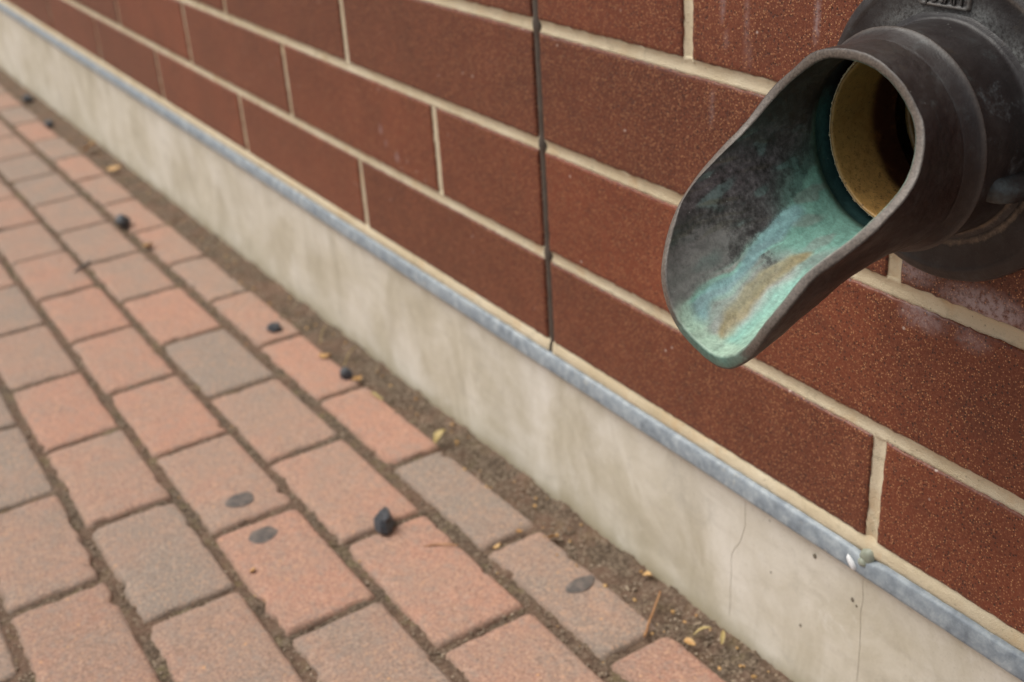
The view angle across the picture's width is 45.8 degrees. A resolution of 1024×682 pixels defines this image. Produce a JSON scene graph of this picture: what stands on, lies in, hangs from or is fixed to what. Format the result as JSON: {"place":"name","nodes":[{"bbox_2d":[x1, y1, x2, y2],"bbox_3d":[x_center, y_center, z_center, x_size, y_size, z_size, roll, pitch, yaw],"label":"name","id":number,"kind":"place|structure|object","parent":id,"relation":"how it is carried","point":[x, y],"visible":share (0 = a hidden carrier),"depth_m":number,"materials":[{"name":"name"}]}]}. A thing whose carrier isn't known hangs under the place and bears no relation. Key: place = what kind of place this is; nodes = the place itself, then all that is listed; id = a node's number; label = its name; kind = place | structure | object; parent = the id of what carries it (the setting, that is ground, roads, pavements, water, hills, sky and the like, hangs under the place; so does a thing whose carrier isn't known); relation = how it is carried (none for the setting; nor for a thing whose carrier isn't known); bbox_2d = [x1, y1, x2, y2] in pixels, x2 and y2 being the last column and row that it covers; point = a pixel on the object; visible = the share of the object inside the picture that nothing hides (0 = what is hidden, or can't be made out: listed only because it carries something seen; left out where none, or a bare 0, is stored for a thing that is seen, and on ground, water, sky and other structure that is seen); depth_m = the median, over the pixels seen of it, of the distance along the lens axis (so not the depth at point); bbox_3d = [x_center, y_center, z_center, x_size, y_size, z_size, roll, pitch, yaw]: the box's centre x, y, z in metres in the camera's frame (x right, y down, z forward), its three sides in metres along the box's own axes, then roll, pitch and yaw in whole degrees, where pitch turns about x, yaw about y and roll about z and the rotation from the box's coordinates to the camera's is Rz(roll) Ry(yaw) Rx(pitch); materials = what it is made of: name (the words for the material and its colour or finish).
{"place":"outdoors","nodes":[
{"label":"outdoors","id":0,"kind":"place"},
{"bbox_2d":[0,86,725,681],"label":"pavement","id":1,"kind":"structure","parent":0,"point":[162,562],"depth_m":1.29,"materials":[{"name":"brick"}]},
{"bbox_2d":[74,261,90,271],"bbox_3d":[-0.703,-0.121,1.986,0.005,0.006,0.046,2,27,11],"label":"twig","id":2,"kind":"object","parent":1,"relation":"on","point":[83,265],"visible":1,"depth_m":1.99,"materials":[{"name":"brown wood"}]},
{"bbox_2d":[115,214,130,227],"bbox_3d":[-0.692,-0.215,2.159,0.028,0.024,0.030,-6,26,-4],"label":"black stone","id":3,"kind":"object","parent":1,"relation":"on","point":[122,220],"visible":1,"depth_m":2.15,"materials":[{"name":"black stone"}]},
{"bbox_2d":[225,492,253,506],"bbox_3d":[-0.293,0.170,1.304,0.032,0.002,0.028,-22,28,-32],"label":"gum spot","id":4,"kind":"object","parent":1,"relation":"on","point":[241,499],"visible":1,"depth_m":1.30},
{"bbox_2d":[249,526,277,543],"bbox_3d":[-0.254,0.198,1.240,0.031,0.002,0.027,-22,28,-32],"label":"gum spot","id":5,"kind":"object","parent":1,"relation":"on","point":[263,534],"visible":1,"depth_m":1.24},
{"bbox_2d":[267,322,282,332],"bbox_3d":[-0.332,-0.019,1.696,0.020,0.012,0.022,-17,29,-25],"label":"black stone","id":6,"kind":"object","parent":1,"relation":"on","point":[273,327],"visible":1,"depth_m":1.69,"materials":[{"name":"black stone"}]},
{"bbox_2d":[318,353,330,357],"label":"dry leaf","id":7,"kind":"object","parent":1,"relation":"on","point":[324,355],"visible":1,"depth_m":1.60,"materials":[{"name":"orange plant"}]},
{"bbox_2d":[339,367,352,379],"bbox_3d":[-0.211,0.041,1.544,0.018,0.016,0.014,-5,26,-2],"label":"black stone","id":8,"kind":"object","parent":1,"relation":"on","point":[346,373],"visible":1,"depth_m":1.54,"materials":[{"name":"black stone"}]},
{"bbox_2d":[352,375,361,380],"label":"dry leaf","id":9,"kind":"object","parent":1,"relation":"on","point":[359,377],"visible":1,"depth_m":1.54,"materials":[{"name":"orange plant"}]},
{"bbox_2d":[0,151,741,681],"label":"grit","id":10,"kind":"object","parent":1,"relation":"on","point":[564,529],"visible":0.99,"depth_m":1.32,"materials":[{"name":"brown gravel"}]},
{"bbox_2d":[371,392,382,399],"bbox_3d":[-0.165,0.068,1.488,0.020,0.008,0.004,16,50,45],"label":"dry leaf","id":11,"kind":"object","parent":1,"relation":"on","point":[376,395],"visible":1,"depth_m":1.49,"materials":[{"name":"plant"}]},
{"bbox_2d":[374,506,394,534],"bbox_3d":[-0.128,0.181,1.233,0.022,0.021,0.040,6,28,19],"label":"black stone","id":12,"kind":"object","parent":1,"relation":"on","point":[384,522],"visible":1,"depth_m":1.22,"materials":[{"name":"black stone"}]},
{"bbox_2d":[5,129,768,678],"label":"leaf crumbs","id":13,"kind":"object","parent":1,"relation":"on","point":[463,469],"visible":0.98,"depth_m":1.26,"materials":[{"name":"plant"}]},
{"bbox_2d":[433,429,445,443],"bbox_3d":[-0.082,0.107,1.369,0.008,0.020,0.015,20,17,-32],"label":"dry leaf","id":14,"kind":"object","parent":1,"relation":"on","point":[437,435],"visible":1,"depth_m":1.37,"materials":[{"name":"plant"}]},
{"bbox_2d":[424,543,457,546],"bbox_3d":[-0.071,0.202,1.196,0.037,0.006,0.002,0,27,9],"label":"twig","id":15,"kind":"object","parent":1,"relation":"on","point":[440,544],"visible":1,"depth_m":1.20,"materials":[{"name":"brown wood"}]},
{"bbox_2d":[565,575,594,592],"bbox_3d":[0.064,0.224,1.122,0.033,0.002,0.019,-25,32,-30],"label":"gum spot","id":16,"kind":"object","parent":1,"relation":"on","point":[581,584],"visible":1,"depth_m":1.12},
{"bbox_2d":[0,69,792,681],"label":"soil","id":17,"kind":"structure","parent":0,"point":[622,569],"depth_m":1.31,"materials":[{"name":"soil"},{"name":"small gravel"},{"name":"dry leaf litter"}]},
{"bbox_2d":[22,94,33,101],"bbox_3d":[-1.250,-0.626,3.127,0.027,0.021,0.039,-25,33,-37],"label":"black stone","id":18,"kind":"object","parent":17,"relation":"on","point":[27,98],"visible":1,"depth_m":3.12,"materials":[{"name":"black stone"}]},
{"bbox_2d":[44,120,53,127],"bbox_3d":[-1.092,-0.512,2.865,0.028,0.019,0.017,2,27,13],"label":"black stone","id":19,"kind":"object","parent":17,"relation":"on","point":[49,123],"visible":1,"depth_m":2.86,"materials":[{"name":"black stone"}]},
{"bbox_2d":[83,141,95,150],"bbox_3d":[-0.908,-0.420,2.614,0.017,0.034,0.027,34,40,-7],"label":"dry leaf","id":20,"kind":"object","parent":17,"relation":"on","point":[89,145],"visible":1,"depth_m":2.61,"materials":[{"name":"brown plant"}]},
{"bbox_2d":[107,165,120,170],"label":"dry leaf","id":21,"kind":"object","parent":17,"relation":"on","point":[111,168],"visible":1,"depth_m":2.47,"materials":[{"name":"plant"}]},
{"bbox_2d":[143,242,152,246],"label":"dry leaf","id":22,"kind":"object","parent":17,"relation":"on","point":[149,244],"visible":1,"depth_m":2.04,"materials":[{"name":"brown plant"}]},
{"bbox_2d":[0,10,1022,681],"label":"concrete base","id":23,"kind":"object","parent":17,"relation":"on","point":[786,600],"visible":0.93,"depth_m":1.22,"materials":[{"name":"beige concrete"}]},
{"bbox_2d":[0,0,1023,652],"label":"brick wall","id":24,"kind":"structure","parent":23,"relation":"on","point":[530,168],"depth_m":1.00,"materials":[{"name":"brown brick"}]},
{"bbox_2d":[0,3,1023,681],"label":"metal flashing","id":25,"kind":"object","parent":24,"relation":"attached to","point":[1002,653],"visible":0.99,"depth_m":1.05,"materials":[{"name":"metal"}]},
{"bbox_2d":[846,548,874,569],"bbox_3d":[0.247,0.155,0.862,0.008,0.021,0.021,-18,30,-27],"label":"weep plug","id":26,"kind":"object","parent":25,"relation":"attached to","point":[866,556],"visible":1,"depth_m":0.86,"materials":[{"name":"grey plastic"}]},
{"bbox_2d":[661,0,1023,368],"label":"downspout nozzle","id":27,"kind":"object","parent":24,"relation":"attached to","point":[775,231],"visible":0.98,"depth_m":0.66,"materials":[{"name":"brown metal"}]},
{"bbox_2d":[829,61,914,217],"bbox_3d":[0.314,-0.144,0.723,0.243,0.115,0.115,-18,30,-27],"label":"drain pipe","id":28,"kind":"object","parent":27,"relation":"attached to","point":[872,133],"visible":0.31,"depth_m":0.72,"materials":[{"name":"plastic"}]},
{"bbox_2d":[642,571,651,575],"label":"dry leaf","id":29,"kind":"object","parent":17,"relation":"on","point":[647,573],"visible":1,"depth_m":1.12,"materials":[{"name":"yellow plant"}]},
{"bbox_2d":[643,591,660,636],"bbox_3d":[0.124,0.240,1.071,0.003,0.008,0.057,6,28,19],"label":"twig","id":30,"kind":"object","parent":17,"relation":"on","point":[647,627],"visible":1,"depth_m":1.07,"materials":[{"name":"brown wood"}]},
{"bbox_2d":[684,637,695,645],"bbox_3d":[0.151,0.256,1.032,0.006,0.005,0.011,-41,25,-32],"label":"dry leaf","id":31,"kind":"object","parent":17,"relation":"on","point":[688,640],"visible":1,"depth_m":1.03,"materials":[{"name":"beige plant"}]},
{"bbox_2d":[694,626,711,634],"bbox_3d":[0.164,0.249,1.042,0.017,0.006,0.004,-16,16,15],"label":"dry leaf","id":32,"kind":"object","parent":17,"relation":"on","point":[701,628],"visible":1,"depth_m":1.04,"materials":[{"name":"plant"}]},
{"bbox_2d":[720,630,724,643],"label":"dry leaf","id":33,"kind":"object","parent":17,"relation":"on","point":[722,636],"visible":1,"depth_m":1.03,"materials":[{"name":"plant"}]}
]}

